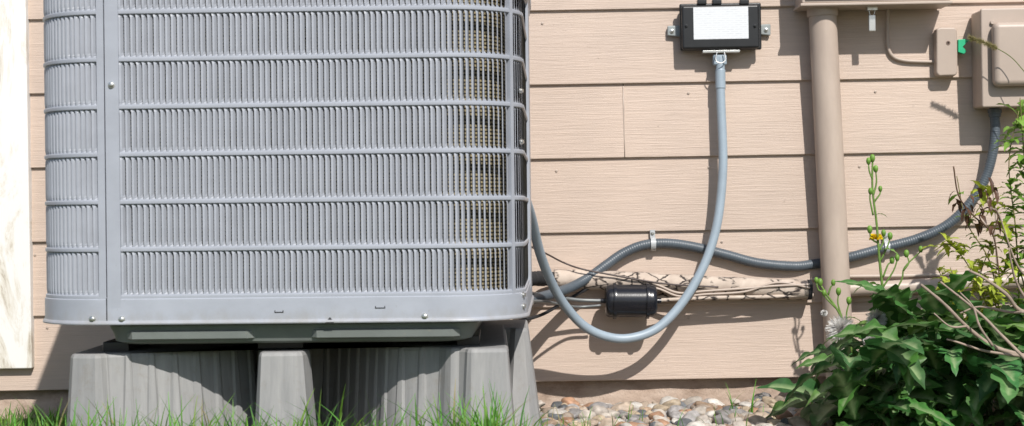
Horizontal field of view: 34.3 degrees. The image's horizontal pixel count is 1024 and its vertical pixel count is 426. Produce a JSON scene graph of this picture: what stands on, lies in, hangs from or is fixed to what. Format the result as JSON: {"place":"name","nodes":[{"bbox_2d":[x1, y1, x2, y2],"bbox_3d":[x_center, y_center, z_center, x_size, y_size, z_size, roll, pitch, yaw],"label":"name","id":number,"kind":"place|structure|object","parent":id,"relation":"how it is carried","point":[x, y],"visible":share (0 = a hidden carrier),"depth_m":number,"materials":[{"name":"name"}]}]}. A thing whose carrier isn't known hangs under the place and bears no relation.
{"place":"outdoors","nodes":[
{"label":"outdoors","id":0,"kind":"place"},
{"bbox_2d":[0,378,811,425],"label":"grass","id":1,"kind":"structure","parent":0,"point":[62,421],"depth_m":2.71,"materials":[{"name":"green plant"}]},
{"bbox_2d":[1,401,1015,425],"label":"ground","id":2,"kind":"structure","parent":0,"point":[999,423],"depth_m":3.82,"materials":[{"name":"soil"}]},
{"bbox_2d":[67,320,540,425],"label":"plastic equipment stand","id":3,"kind":"object","parent":2,"relation":"on","point":[266,377],"visible":0.81,"depth_m":2.93,"materials":[{"name":"grey plastic"}]},
{"bbox_2d":[43,0,533,343],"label":"air conditioner unit","id":4,"kind":"object","parent":3,"relation":"on","point":[258,171],"visible":1,"depth_m":2.85,"materials":[{"name":"metal"}]},
{"bbox_2d":[519,57,727,342],"bbox_3d":[0.213,-0.031,3.787,0.680,0.673,0.189,-1,0,-43],"label":"light grey cable","id":5,"kind":"object","parent":4,"relation":"attached to","point":[665,321],"visible":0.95,"depth_m":3.90,"materials":[{"name":"plastic"}]},
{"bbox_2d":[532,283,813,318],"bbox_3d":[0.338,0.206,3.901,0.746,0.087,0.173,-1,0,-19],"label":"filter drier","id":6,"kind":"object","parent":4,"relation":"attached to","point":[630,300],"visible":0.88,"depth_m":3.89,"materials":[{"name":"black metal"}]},
{"bbox_2d":[519,289,589,320],"bbox_3d":[0.106,0.203,3.852,0.071,0.080,0.350,-1,0,41],"label":"black line","id":7,"kind":"object","parent":6,"relation":"attached to","point":[553,307],"visible":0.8,"depth_m":3.87,"materials":[{"name":"plastic"}]},
{"bbox_2d":[534,300,600,307],"bbox_3d":[0.098,0.208,3.805,0.052,0.034,0.307,-1,0,38],"label":"service line","id":8,"kind":"object","parent":6,"relation":"attached to","point":[573,306],"visible":0.6,"depth_m":3.90,"materials":[{"name":"grey metal"}]},
{"bbox_2d":[532,247,717,287],"bbox_3d":[0.250,0.127,3.914,0.465,0.110,0.108,-1,0,-16],"label":"thermostat wire","id":9,"kind":"object","parent":6,"relation":"attached to","point":[553,257],"visible":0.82,"depth_m":3.92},
{"bbox_2d":[554,269,808,298],"bbox_3d":[0.406,0.170,3.954,0.616,0.082,0.052,-1,0,0],"label":"insulated suction line","id":10,"kind":"object","parent":6,"relation":"on","point":[598,281],"visible":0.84,"depth_m":3.94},
{"bbox_2d":[532,271,554,285],"bbox_3d":[0.057,0.154,3.873,0.053,0.040,0.207,-1,0,28],"label":"black foam end","id":11,"kind":"object","parent":10,"relation":"on","point":[538,279],"visible":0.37,"depth_m":3.87,"materials":[{"name":"black rubber"}]},
{"bbox_2d":[807,280,812,299],"bbox_3d":[0.709,0.183,3.955,0.010,0.049,0.048,-1,0,0],"label":"black band","id":12,"kind":"object","parent":10,"relation":"attached to","point":[810,295],"visible":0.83,"depth_m":3.94,"materials":[{"name":"plastic"}]},
{"bbox_2d":[643,278,809,293],"bbox_3d":[0.508,0.171,3.929,0.396,0.040,0.008,-1,0,0],"label":"control wire","id":13,"kind":"object","parent":6,"relation":"on","point":[729,289],"visible":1,"depth_m":3.93,"materials":[{"name":"beige plastic"}]},
{"bbox_2d":[657,292,806,300],"bbox_3d":[0.525,0.199,3.970,0.375,0.024,0.022,-1,0,0],"label":"insulated line","id":14,"kind":"object","parent":6,"relation":"attached to","point":[662,295],"visible":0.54,"depth_m":3.96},
{"bbox_2d":[656,281,809,296],"bbox_3d":[0.508,0.181,3.929,0.396,0.035,0.008,-1,0,0],"label":"control wire","id":15,"kind":"object","parent":6,"relation":"on","point":[726,293],"visible":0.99,"depth_m":3.93,"materials":[{"name":"beige plastic"}]},
{"bbox_2d":[0,377,993,418],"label":"foundation","id":16,"kind":"object","parent":2,"relation":"on","point":[612,392],"visible":0.18,"depth_m":4.01,"materials":[{"name":"concrete"}]},
{"bbox_2d":[807,7,851,378],"bbox_3d":[0.761,0.019,3.944,0.106,1.097,0.073,-1,0,0],"label":"painted conduit pipe","id":17,"kind":"object","parent":2,"relation":"on","point":[830,179],"visible":0.76,"depth_m":3.92,"materials":[{"name":"plastic"}]},
{"bbox_2d":[814,277,861,352],"bbox_3d":[0.729,0.297,3.656,0.119,0.313,0.023,-1,0,0],"label":"sow thistle","id":18,"kind":"object","parent":2,"relation":"on","point":[819,281],"visible":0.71,"depth_m":3.66,"materials":[{"name":"green plant"}]},
{"bbox_2d":[820,309,906,422],"bbox_3d":[0.743,0.326,3.500,0.180,0.250,0.066,-1,0,0],"label":"seed fluff","id":19,"kind":"object","parent":18,"relation":"attached to","point":[839,325],"visible":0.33,"depth_m":3.49,"materials":[{"name":"white plant"}]},
{"bbox_2d":[853,154,922,324],"bbox_3d":[0.824,0.147,3.662,0.169,0.554,0.050,-1,0,0],"label":"sow thistle","id":20,"kind":"object","parent":2,"relation":"on","point":[877,236],"visible":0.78,"depth_m":3.66,"materials":[{"name":"green plant"}]},
{"bbox_2d":[757,266,1023,425],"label":"broadleaf weeds","id":21,"kind":"object","parent":2,"relation":"on","point":[909,362],"visible":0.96,"depth_m":3.36,"materials":[{"name":"green plant"}]},
{"bbox_2d":[920,208,1023,359],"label":"bare twigs","id":22,"kind":"object","parent":21,"relation":"on","point":[1016,352],"visible":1,"depth_m":3.20,"materials":[{"name":"brown plant"}]},
{"bbox_2d":[921,98,1023,319],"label":"feathery weed","id":23,"kind":"object","parent":2,"relation":"on","point":[978,286],"visible":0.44,"depth_m":3.64,"materials":[{"name":"green plant"}]},
{"bbox_2d":[948,166,1001,273],"bbox_3d":[1.004,0.016,3.596,0.114,0.236,0.052,-1,0,9],"label":"withered vine","id":24,"kind":"object","parent":23,"relation":"attached to","point":[979,226],"visible":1,"depth_m":3.60,"materials":[{"name":"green plant"}]},
{"bbox_2d":[967,34,1023,70],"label":"foxtail grass","id":25,"kind":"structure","parent":2,"relation":"on","point":[986,43],"depth_m":3.84,"materials":[{"name":"beige plant"}]},
{"bbox_3d":[-0.016,-0.931,4.060,8.000,2.672,0.120,-1,0,0],"label":"sheathing","id":26,"kind":"object","parent":2,"relation":"on","visible":0},
{"bbox_2d":[0,0,33,368],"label":"casing","id":27,"kind":"object","parent":26,"relation":"attached to","point":[16,306],"visible":1,"depth_m":3.97,"materials":[{"name":"white paint"}]},
{"bbox_2d":[30,84,623,167],"bbox_3d":[-1.868,-0.191,3.991,4.272,0.190,0.013,-1,0,0],"label":"siding board","id":28,"kind":"object","parent":26,"relation":"attached to","point":[576,121],"visible":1,"depth_m":3.99,"materials":[{"name":"paint"}]},
{"bbox_2d":[622,86,624,156],"bbox_3d":[0.269,-0.220,3.990,0.004,0.171,0.009,-1,0,0],"label":"caulk bead","id":29,"kind":"object","parent":28,"relation":"attached to","point":[623,118],"visible":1,"depth_m":3.99,"materials":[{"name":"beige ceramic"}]},
{"bbox_2d":[0,299,1023,390],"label":"siding board","id":30,"kind":"object","parent":26,"relation":"attached to","point":[721,341],"visible":0.4,"depth_m":3.99,"materials":[{"name":"paint"}]},
{"bbox_2d":[28,0,1023,19],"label":"siding board","id":31,"kind":"object","parent":26,"relation":"attached to","point":[35,9],"depth_m":3.99,"materials":[{"name":"paint"}]},
{"bbox_2d":[29,3,1023,93],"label":"siding board","id":32,"kind":"object","parent":26,"relation":"attached to","point":[628,46],"visible":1,"depth_m":3.99,"materials":[{"name":"paint"}]},
{"bbox_2d":[667,0,770,65],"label":"black junction box","id":33,"kind":"object","parent":32,"relation":"attached to","point":[717,28],"visible":1,"depth_m":3.94,"materials":[{"name":"plastic"}]},
{"bbox_2d":[886,9,957,76],"bbox_3d":[0.980,-0.417,3.971,0.166,0.184,0.034,-1,0,0],"label":"junction box","id":34,"kind":"object","parent":32,"relation":"attached to","point":[944,61],"visible":0.98,"depth_m":3.96,"materials":[{"name":"beige plastic"}]},
{"bbox_2d":[971,8,1023,108],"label":"electrical disconnect box","id":35,"kind":"object","parent":32,"relation":"attached to","point":[997,76],"visible":0.98,"depth_m":3.90,"materials":[{"name":"beige metal"}]},
{"bbox_2d":[957,39,971,53],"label":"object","id":36,"kind":"object","parent":35,"relation":"attached to","point":[961,43],"visible":0.69,"depth_m":3.96,"materials":[{"name":"plastic"}]},
{"bbox_2d":[32,151,1023,241],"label":"siding board","id":37,"kind":"object","parent":26,"relation":"attached to","point":[624,194],"depth_m":3.99,"materials":[{"name":"paint"}]},
{"bbox_2d":[532,107,1001,303],"bbox_3d":[0.575,-0.021,3.936,1.180,0.446,0.202,-1,0,-10],"label":"dark flexible conduit","id":38,"kind":"object","parent":37,"relation":"attached to","point":[653,243],"visible":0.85,"depth_m":3.96,"materials":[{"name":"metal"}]},
{"bbox_2d":[33,225,1023,315],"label":"siding board","id":39,"kind":"object","parent":26,"relation":"attached to","point":[589,250],"visible":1,"depth_m":3.99,"materials":[{"name":"paint"}]},
{"bbox_2d":[34,22,876,328],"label":"nail heads","id":40,"kind":"object","parent":39,"relation":"attached to","point":[556,170],"visible":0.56,"depth_m":3.99,"materials":[{"name":"brown metal"}]},
{"bbox_2d":[811,269,1023,280],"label":"line cover","id":41,"kind":"object","parent":39,"relation":"on","point":[917,275],"visible":0.57,"depth_m":3.97,"materials":[{"name":"beige plastic"}]},
{"bbox_2d":[850,274,1023,295],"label":"line cover","id":42,"kind":"object","parent":39,"relation":"attached to","point":[913,284],"visible":0.43,"depth_m":3.94,"materials":[{"name":"beige plastic"}]},
{"bbox_2d":[624,78,1023,157],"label":"siding board","id":43,"kind":"object","parent":26,"relation":"attached to","point":[920,115],"visible":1,"depth_m":3.99,"materials":[{"name":"paint"}]},
{"bbox_2d":[793,0,952,10],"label":"utility meter cabinet","id":44,"kind":"object","parent":26,"relation":"attached to","point":[840,5],"visible":0.96,"depth_m":3.89,"materials":[{"name":"beige metal"}]},
{"bbox_2d":[866,6,877,30],"bbox_3d":[0.850,-0.462,3.917,0.025,0.065,0.015,-1,0,0],"label":"hanging seal tag","id":45,"kind":"object","parent":44,"relation":"hanging from","point":[872,22],"visible":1,"depth_m":3.91,"materials":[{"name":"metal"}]},
{"bbox_2d":[538,392,1023,425],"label":"gravel","id":46,"kind":"structure","parent":0,"point":[669,410],"depth_m":3.69,"materials":[{"name":"beige gravel"}]}
]}

